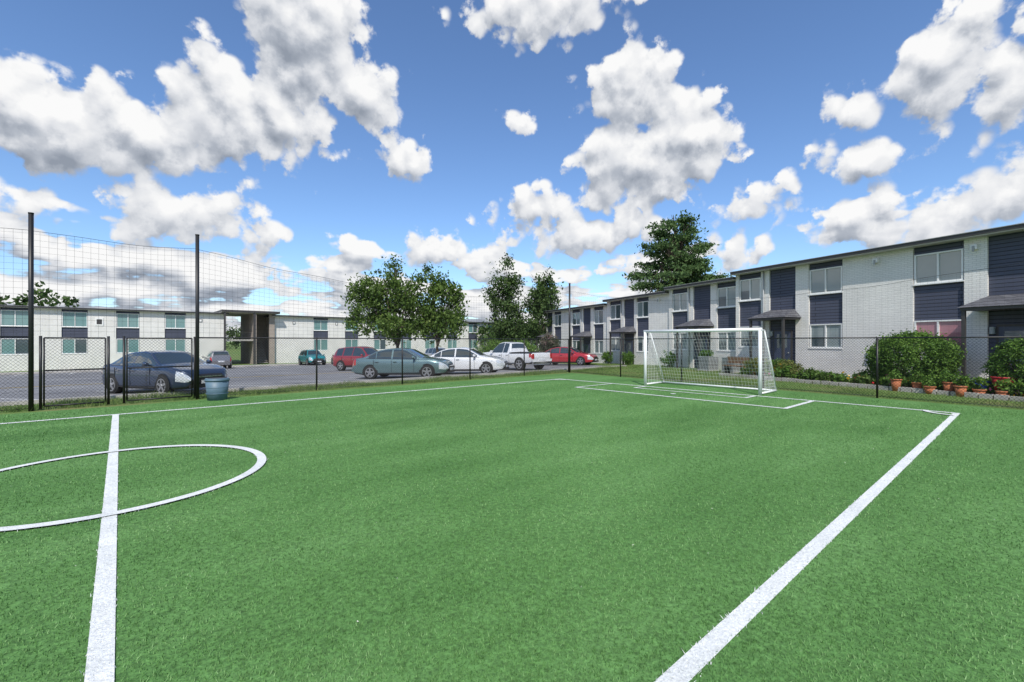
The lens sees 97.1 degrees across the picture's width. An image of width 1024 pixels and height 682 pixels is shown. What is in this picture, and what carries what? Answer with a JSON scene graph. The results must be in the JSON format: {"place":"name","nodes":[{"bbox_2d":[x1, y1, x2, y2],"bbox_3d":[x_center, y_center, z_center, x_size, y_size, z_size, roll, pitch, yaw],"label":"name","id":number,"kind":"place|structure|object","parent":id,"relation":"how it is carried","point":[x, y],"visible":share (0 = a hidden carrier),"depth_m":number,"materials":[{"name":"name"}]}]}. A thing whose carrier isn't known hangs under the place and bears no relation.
{"place":"outdoors","nodes":[
{"label":"outdoors","id":0,"kind":"place"},
{"bbox_2d":[0,363,330,374],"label":"pavement","id":1,"kind":"structure","parent":0,"point":[35,372],"depth_m":39.59,"materials":[{"name":"concrete"}]},
{"bbox_2d":[0,373,1023,681],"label":"football field","id":2,"kind":"structure","parent":0,"point":[570,527],"depth_m":3.98,"materials":[{"name":"green plant"}]},
{"bbox_2d":[204,377,229,400],"bbox_3d":[-8.684,1.408,13.316,0.640,0.644,0.640,0,0,-41],"label":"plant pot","id":3,"kind":"object","parent":2,"relation":"on","point":[216,388],"visible":0.98,"depth_m":13.10,"materials":[{"name":"blue plastic"}]},
{"bbox_2d":[0,336,1023,410],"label":"chain link fence","id":4,"kind":"object","parent":2,"relation":"on","point":[283,338],"visible":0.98,"depth_m":15.25,"materials":[{"name":"black metal"}]},
{"bbox_2d":[43,337,192,406],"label":"fence gate","id":5,"kind":"structure","parent":4,"relation":"attached to","point":[127,367],"depth_m":12.25,"materials":[{"name":"black metal"}]},
{"bbox_2d":[0,212,1023,410],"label":"ball stop net","id":6,"kind":"object","parent":2,"relation":"on","point":[31,276],"visible":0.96,"depth_m":13.53,"materials":[{"name":"black plastic"}]},
{"bbox_2d":[643,328,776,394],"bbox_3d":[7.079,0.653,16.472,1.485,2.155,4.290,0,0,-41],"label":"soccer goal","id":7,"kind":"object","parent":2,"relation":"on","point":[760,361],"visible":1,"depth_m":16.24,"materials":[{"name":"white metal"}]},
{"bbox_2d":[0,341,1023,414],"bbox_3d":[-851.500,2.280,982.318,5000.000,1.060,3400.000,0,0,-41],"label":"ground","id":8,"kind":"structure","parent":0,"point":[238,358],"depth_m":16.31,"materials":[{"name":"green plant"}]},
{"bbox_2d":[0,305,493,371],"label":"apartment building","id":9,"kind":"structure","parent":8,"relation":"on","point":[159,324],"depth_m":49.31,"materials":[{"name":"white paint"}]},
{"bbox_2d":[0,280,545,351],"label":"tree line","id":10,"kind":"object","parent":8,"relation":"on","point":[482,330],"visible":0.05,"depth_m":67.92,"materials":[{"name":"green plant"}]},
{"bbox_2d":[0,363,600,401],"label":"parking lot","id":11,"kind":"structure","parent":8,"relation":"on","point":[273,375],"depth_m":24.09,"materials":[{"name":"grey asphalt"}]},
{"bbox_2d":[102,350,226,393],"bbox_3d":[-12.209,1.060,15.905,4.800,1.471,2.224,-1,-1,23],"label":"parked sedan","id":12,"kind":"object","parent":11,"relation":"on","point":[116,376],"visible":0.61,"depth_m":15.12,"materials":[{"name":"blue paint"}]},
{"bbox_2d":[14,365,411,399],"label":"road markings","id":13,"kind":"object","parent":11,"relation":"on","point":[237,377],"visible":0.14,"depth_m":22.45,"materials":[{"name":"white paint"}]},
{"bbox_2d":[202,350,231,367],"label":"parked suv","id":14,"kind":"object","parent":11,"relation":"on","point":[220,361],"visible":0.66,"depth_m":41.63,"materials":[{"name":"grey paint"}]},
{"bbox_2d":[298,349,325,364],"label":"parked suv","id":15,"kind":"object","parent":11,"relation":"on","point":[303,355],"visible":0.74,"depth_m":48.96,"materials":[{"name":"teal paint"}]},
{"bbox_2d":[333,346,376,370],"bbox_3d":[-10.589,1.236,32.371,4.590,1.722,2.249,-2,-1,26],"label":"parked suv","id":16,"kind":"object","parent":11,"relation":"on","point":[368,351],"visible":0.37,"depth_m":31.98,"materials":[{"name":"red paint"}]},
{"bbox_2d":[340,254,439,347],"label":"maple tree","id":17,"kind":"object","parent":11,"relation":"on","point":[393,282],"visible":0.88,"depth_m":43.15,"materials":[{"name":"green plant"}]},
{"bbox_2d":[352,348,454,378],"bbox_3d":[-5.301,1.068,22.284,4.800,1.471,2.224,-1,0,7],"label":"parked sedan","id":18,"kind":"object","parent":11,"relation":"on","point":[390,362],"visible":0.87,"depth_m":21.49,"materials":[{"name":"grey paint"}]},
{"bbox_2d":[424,347,444,355],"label":"parked suv","id":19,"kind":"object","parent":11,"relation":"on","point":[432,350],"visible":0.2,"depth_m":53.37,"materials":[{"name":"silver metal"}]},
{"bbox_2d":[404,261,469,352],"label":"maple tree","id":20,"kind":"object","parent":11,"relation":"on","point":[436,287],"visible":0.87,"depth_m":44.26,"materials":[{"name":"green plant"}]},
{"bbox_2d":[431,347,508,372],"bbox_3d":[-2.617,1.079,25.142,4.800,1.471,2.224,-1,0,11],"label":"parked sedan","id":21,"kind":"object","parent":11,"relation":"on","point":[463,359],"visible":0.61,"depth_m":24.25,"materials":[{"name":"white paint"}]},
{"bbox_2d":[479,252,537,343],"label":"ash tree","id":22,"kind":"object","parent":11,"relation":"on","point":[509,307],"visible":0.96,"depth_m":49.30,"materials":[{"name":"green plant"}]},
{"bbox_2d":[495,333,538,351],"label":"hedge","id":23,"kind":"object","parent":11,"relation":"on","point":[532,346],"visible":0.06,"depth_m":46.29,"materials":[{"name":"green plant"}]},
{"bbox_2d":[484,342,551,370],"bbox_3d":[-0.009,0.949,29.478,2.245,1.812,5.461,0,-2,-44],"label":"pickup truck","id":24,"kind":"object","parent":11,"relation":"on","point":[517,353],"visible":0.59,"depth_m":28.05,"materials":[{"name":"white paint"}]},
{"bbox_2d":[537,330,560,351],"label":"shrub","id":25,"kind":"object","parent":11,"relation":"on","point":[549,343],"visible":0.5,"depth_m":41.36,"materials":[{"name":"green plant"}]},
{"bbox_2d":[545,347,598,364],"bbox_3d":[4.394,1.175,35.990,4.800,1.471,2.224,-2,-1,28],"label":"parked hatchback","id":26,"kind":"object","parent":11,"relation":"on","point":[576,358],"visible":0.59,"depth_m":35.12,"materials":[{"name":"red paint"}]},
{"bbox_2d":[0,365,626,405],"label":"kerb","id":27,"kind":"structure","parent":8,"relation":"on","point":[201,391],"depth_m":16.29,"materials":[{"name":"concrete"}]},
{"bbox_2d":[475,337,510,352],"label":"hedge","id":28,"kind":"object","parent":8,"relation":"on","point":[493,345],"visible":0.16,"depth_m":48.55,"materials":[{"name":"green plant"}]},
{"bbox_2d":[518,267,563,346],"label":"ash tree","id":29,"kind":"object","parent":8,"relation":"on","point":[544,285],"visible":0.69,"depth_m":48.31,"materials":[{"name":"green plant"}]},
{"bbox_2d":[600,352,613,363],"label":"shrub","id":30,"kind":"object","parent":8,"relation":"on","point":[608,358],"visible":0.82,"depth_m":35.90,"materials":[{"name":"green plant"}]},
{"bbox_2d":[622,351,635,364],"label":"shrub","id":31,"kind":"object","parent":8,"relation":"on","point":[624,355],"visible":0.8,"depth_m":33.51,"materials":[{"name":"green plant"}]},
{"bbox_2d":[659,350,675,366],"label":"shrub","id":32,"kind":"object","parent":8,"relation":"on","point":[668,360],"visible":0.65,"depth_m":29.74,"materials":[{"name":"green plant"}]},
{"bbox_2d":[622,209,732,293],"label":"cypress tree","id":33,"kind":"object","parent":8,"relation":"on","point":[684,265],"visible":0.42,"depth_m":43.75,"materials":[{"name":"green plant"}]},
{"bbox_2d":[698,349,713,357],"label":"shrub","id":34,"kind":"object","parent":8,"relation":"on","point":[706,352],"visible":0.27,"depth_m":26.89,"materials":[{"name":"green plant"}]},
{"bbox_2d":[698,356,718,370],"bbox_3d":[11.523,1.330,26.531,0.900,0.860,0.900,0,0,-23],"label":"air conditioner","id":35,"kind":"object","parent":8,"relation":"on","point":[704,361],"visible":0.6,"depth_m":26.25,"materials":[{"name":"grey metal"}]},
{"bbox_2d":[720,357,742,372],"bbox_3d":[12.183,1.330,24.987,0.900,0.860,0.900,0,0,-23],"label":"air conditioner","id":36,"kind":"object","parent":8,"relation":"on","point":[732,369],"visible":0.3,"depth_m":24.71,"materials":[{"name":"grey metal"}]},
{"bbox_2d":[722,356,748,372],"bbox_3d":[11.686,1.288,23.633,0.419,0.925,1.301,0,0,-23],"label":"garden bench","id":37,"kind":"object","parent":8,"relation":"on","point":[740,360],"visible":0.43,"depth_m":23.83,"materials":[{"name":"brown wood"}]},
{"bbox_2d":[536,223,1023,379],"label":"apartment building","id":38,"kind":"structure","parent":8,"relation":"on","point":[963,253],"depth_m":20.86,"materials":[{"name":"white paint"}]},
{"bbox_2d":[561,363,1023,408],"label":"lawn grass","id":39,"kind":"structure","parent":8,"relation":"on","point":[795,384],"depth_m":18.18,"materials":[{"name":"green plant"}]},
{"bbox_2d":[719,373,1023,401],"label":"garden edging","id":40,"kind":"object","parent":8,"relation":"on","point":[985,396],"visible":0.45,"depth_m":15.92,"materials":[{"name":"concrete"}]},
{"bbox_2d":[886,369,904,390],"bbox_3d":[13.423,1.348,15.844,0.455,0.805,0.506,0,0,-19],"label":"plant pot","id":41,"kind":"object","parent":8,"relation":"on","point":[896,379],"visible":0.88,"depth_m":15.75,"materials":[{"name":"ceramic"}]},
{"bbox_2d":[919,371,936,393],"bbox_3d":[13.785,1.372,15.002,0.516,0.756,0.464,0,0,-41],"label":"plant pot","id":42,"kind":"object","parent":8,"relation":"on","point":[929,390],"visible":0.84,"depth_m":14.93,"materials":[{"name":"ceramic"}]},
{"bbox_2d":[951,372,969,396],"bbox_3d":[14.152,1.363,14.270,0.529,0.774,0.465,0,0,-41],"label":"potted plant","id":43,"kind":"object","parent":8,"relation":"on","point":[957,387],"visible":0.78,"depth_m":14.18,"materials":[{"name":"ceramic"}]},
{"bbox_2d":[0,0,1023,338],"label":"sky","id":44,"kind":"structure","parent":0,"point":[330,139],"materials":[{"name":"blue"}]},
{"label":"garden bed","id":45,"kind":"object","parent":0,"visible":0},
{"bbox_2d":[739,365,754,374],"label":"garden plant","id":46,"kind":"object","parent":45,"relation":"on","point":[744,373],"visible":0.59,"depth_m":21.73,"materials":[{"name":"green plant"}]},
{"bbox_2d":[743,355,769,375],"bbox_3d":[12.101,1.243,21.998,1.691,1.136,1.800,0,0,-23],"label":"shrub","id":47,"kind":"object","parent":45,"relation":"on","point":[752,363],"visible":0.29,"depth_m":21.89,"materials":[{"name":"green plant"}]},
{"bbox_2d":[757,369,771,376],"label":"garden plant","id":48,"kind":"object","parent":45,"relation":"on","point":[769,374],"visible":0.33,"depth_m":21.01,"materials":[{"name":"green plant"}]},
{"bbox_2d":[764,357,791,369],"bbox_3d":[12.512,1.309,21.301,1.463,1.180,1.559,0,0,-41],"label":"shrub","id":49,"kind":"object","parent":45,"relation":"on","point":[774,363],"visible":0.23,"depth_m":21.20,"materials":[{"name":"green plant"}]},
{"bbox_2d":[771,364,791,377],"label":"garden plant","id":50,"kind":"object","parent":45,"relation":"on","point":[782,371],"visible":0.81,"depth_m":20.07,"materials":[{"name":"green plant"}]},
{"bbox_2d":[776,359,804,374],"bbox_3d":[12.515,1.312,20.456,1.344,1.166,1.433,0,0,-41],"label":"shrub","id":51,"kind":"object","parent":45,"relation":"on","point":[796,368],"visible":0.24,"depth_m":20.30,"materials":[{"name":"green plant"}]},
{"bbox_2d":[782,372,803,378],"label":"garden plant","id":52,"kind":"object","parent":45,"relation":"on","point":[794,376],"visible":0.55,"depth_m":19.80,"materials":[{"name":"green plant"}]},
{"bbox_2d":[795,367,815,376],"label":"garden plant","id":53,"kind":"object","parent":45,"relation":"on","point":[807,370],"visible":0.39,"depth_m":19.50,"materials":[{"name":"green plant"}]},
{"bbox_2d":[802,370,824,379],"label":"garden plant","id":54,"kind":"object","parent":45,"relation":"on","point":[807,375],"visible":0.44,"depth_m":19.19,"materials":[{"name":"green plant"}]},
{"bbox_2d":[810,371,834,379],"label":"garden plant","id":55,"kind":"object","parent":45,"relation":"on","point":[822,375],"visible":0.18,"depth_m":18.86,"materials":[{"name":"green plant"}]},
{"bbox_2d":[815,372,838,381],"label":"garden plant","id":56,"kind":"object","parent":45,"relation":"on","point":[825,377],"visible":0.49,"depth_m":18.11,"materials":[{"name":"green plant"}]},
{"bbox_2d":[829,371,853,382],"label":"garden plant","id":57,"kind":"object","parent":45,"relation":"on","point":[841,377],"visible":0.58,"depth_m":17.75,"materials":[{"name":"green plant"}]},
{"bbox_2d":[849,373,878,384],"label":"garden plant","id":58,"kind":"object","parent":45,"relation":"on","point":[858,377],"visible":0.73,"depth_m":17.01,"materials":[{"name":"green plant"}]},
{"bbox_2d":[852,369,875,376],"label":"garden plant","id":59,"kind":"object","parent":45,"relation":"on","point":[862,373],"visible":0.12,"depth_m":17.78,"materials":[{"name":"green plant"}]},
{"bbox_2d":[870,374,885,385],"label":"garden plant","id":60,"kind":"object","parent":45,"relation":"on","point":[878,377],"visible":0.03,"depth_m":17.16,"materials":[{"name":"green plant"}]},
{"bbox_2d":[878,373,903,386],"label":"garden plant","id":61,"kind":"object","parent":45,"relation":"on","point":[883,382],"visible":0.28,"depth_m":16.39,"materials":[{"name":"green plant"}]},
{"bbox_2d":[862,328,967,378],"bbox_3d":[14.936,0.698,16.862,3.093,2.406,3.018,0,0,-41],"label":"round bush","id":62,"kind":"object","parent":45,"relation":"on","point":[906,333],"visible":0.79,"depth_m":16.13,"materials":[{"name":"green plant"}]},
{"bbox_2d":[907,370,922,387],"bbox_3d":[13.854,1.369,15.479,0.487,0.762,0.442,0,0,-41],"label":"plant pot","id":63,"kind":"object","parent":45,"relation":"on","point":[916,381],"visible":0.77,"depth_m":15.41,"materials":[{"name":"ceramic"}]},
{"bbox_2d":[903,375,938,388],"bbox_3d":[14.093,1.498,15.689,0.923,0.665,0.814,0,0,9],"label":"garden plant","id":64,"kind":"object","parent":45,"relation":"on","point":[909,384],"visible":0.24,"depth_m":15.73,"materials":[{"name":"green plant"}]},
{"bbox_2d":[926,372,955,390],"bbox_3d":[14.600,1.408,15.413,0.992,0.719,1.019,0,0,-41],"label":"garden plant","id":65,"kind":"object","parent":45,"relation":"on","point":[939,382],"visible":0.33,"depth_m":15.38,"materials":[{"name":"green plant"}]},
{"bbox_2d":[940,369,958,390],"bbox_3d":[14.173,1.321,14.611,0.472,0.858,0.478,0,0,-41],"label":"plant pot","id":66,"kind":"object","parent":45,"relation":"on","point":[947,373],"visible":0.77,"depth_m":14.59,"materials":[{"name":"ceramic"}]},
{"bbox_2d":[954,379,975,391],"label":"garden plant","id":67,"kind":"object","parent":45,"relation":"on","point":[968,385],"visible":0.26,"depth_m":14.40,"materials":[{"name":"green plant"}]},
{"bbox_2d":[968,375,990,393],"bbox_3d":[14.396,1.401,13.938,0.460,0.698,0.562,0,0,-41],"label":"plant pot","id":68,"kind":"object","parent":45,"relation":"on","point":[979,387],"visible":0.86,"depth_m":13.90,"materials":[{"name":"ceramic"}]},
{"bbox_2d":[966,378,994,393],"bbox_3d":[14.877,1.531,14.146,0.867,0.744,0.917,0,0,-41],"label":"garden plant","id":69,"kind":"object","parent":45,"relation":"on","point":[990,387],"visible":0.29,"depth_m":14.04,"materials":[{"name":"green plant"}]},
{"bbox_2d":[972,381,992,388],"bbox_3d":[14.893,1.502,14.330,0.560,0.495,0.560,0,0,-41],"label":"planter tub","id":70,"kind":"object","parent":45,"relation":"on","point":[983,385],"visible":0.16,"depth_m":14.13,"materials":[{"name":"blue plastic"}]},
{"bbox_2d":[979,335,1023,390],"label":"round bush","id":71,"kind":"object","parent":45,"relation":"on","point":[1004,368],"visible":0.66,"depth_m":13.72,"materials":[{"name":"green plant"}]},
{"bbox_2d":[990,376,1015,394],"bbox_3d":[14.936,1.417,13.721,0.580,0.665,0.580,0,0,-41],"label":"planter tub","id":72,"kind":"object","parent":45,"relation":"on","point":[994,378],"visible":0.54,"depth_m":13.69,"materials":[{"name":"red plastic"}]},
{"bbox_2d":[993,379,1015,394],"bbox_3d":[14.648,1.420,13.503,0.607,0.659,0.405,0,0,4],"label":"plant pot","id":73,"kind":"object","parent":45,"relation":"on","point":[1003,384],"visible":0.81,"depth_m":13.43,"materials":[{"name":"ceramic"}]},
{"bbox_2d":[997,378,1023,396],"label":"garden plant","id":74,"kind":"object","parent":45,"relation":"on","point":[1019,383],"visible":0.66,"depth_m":13.28,"materials":[{"name":"green plant"}]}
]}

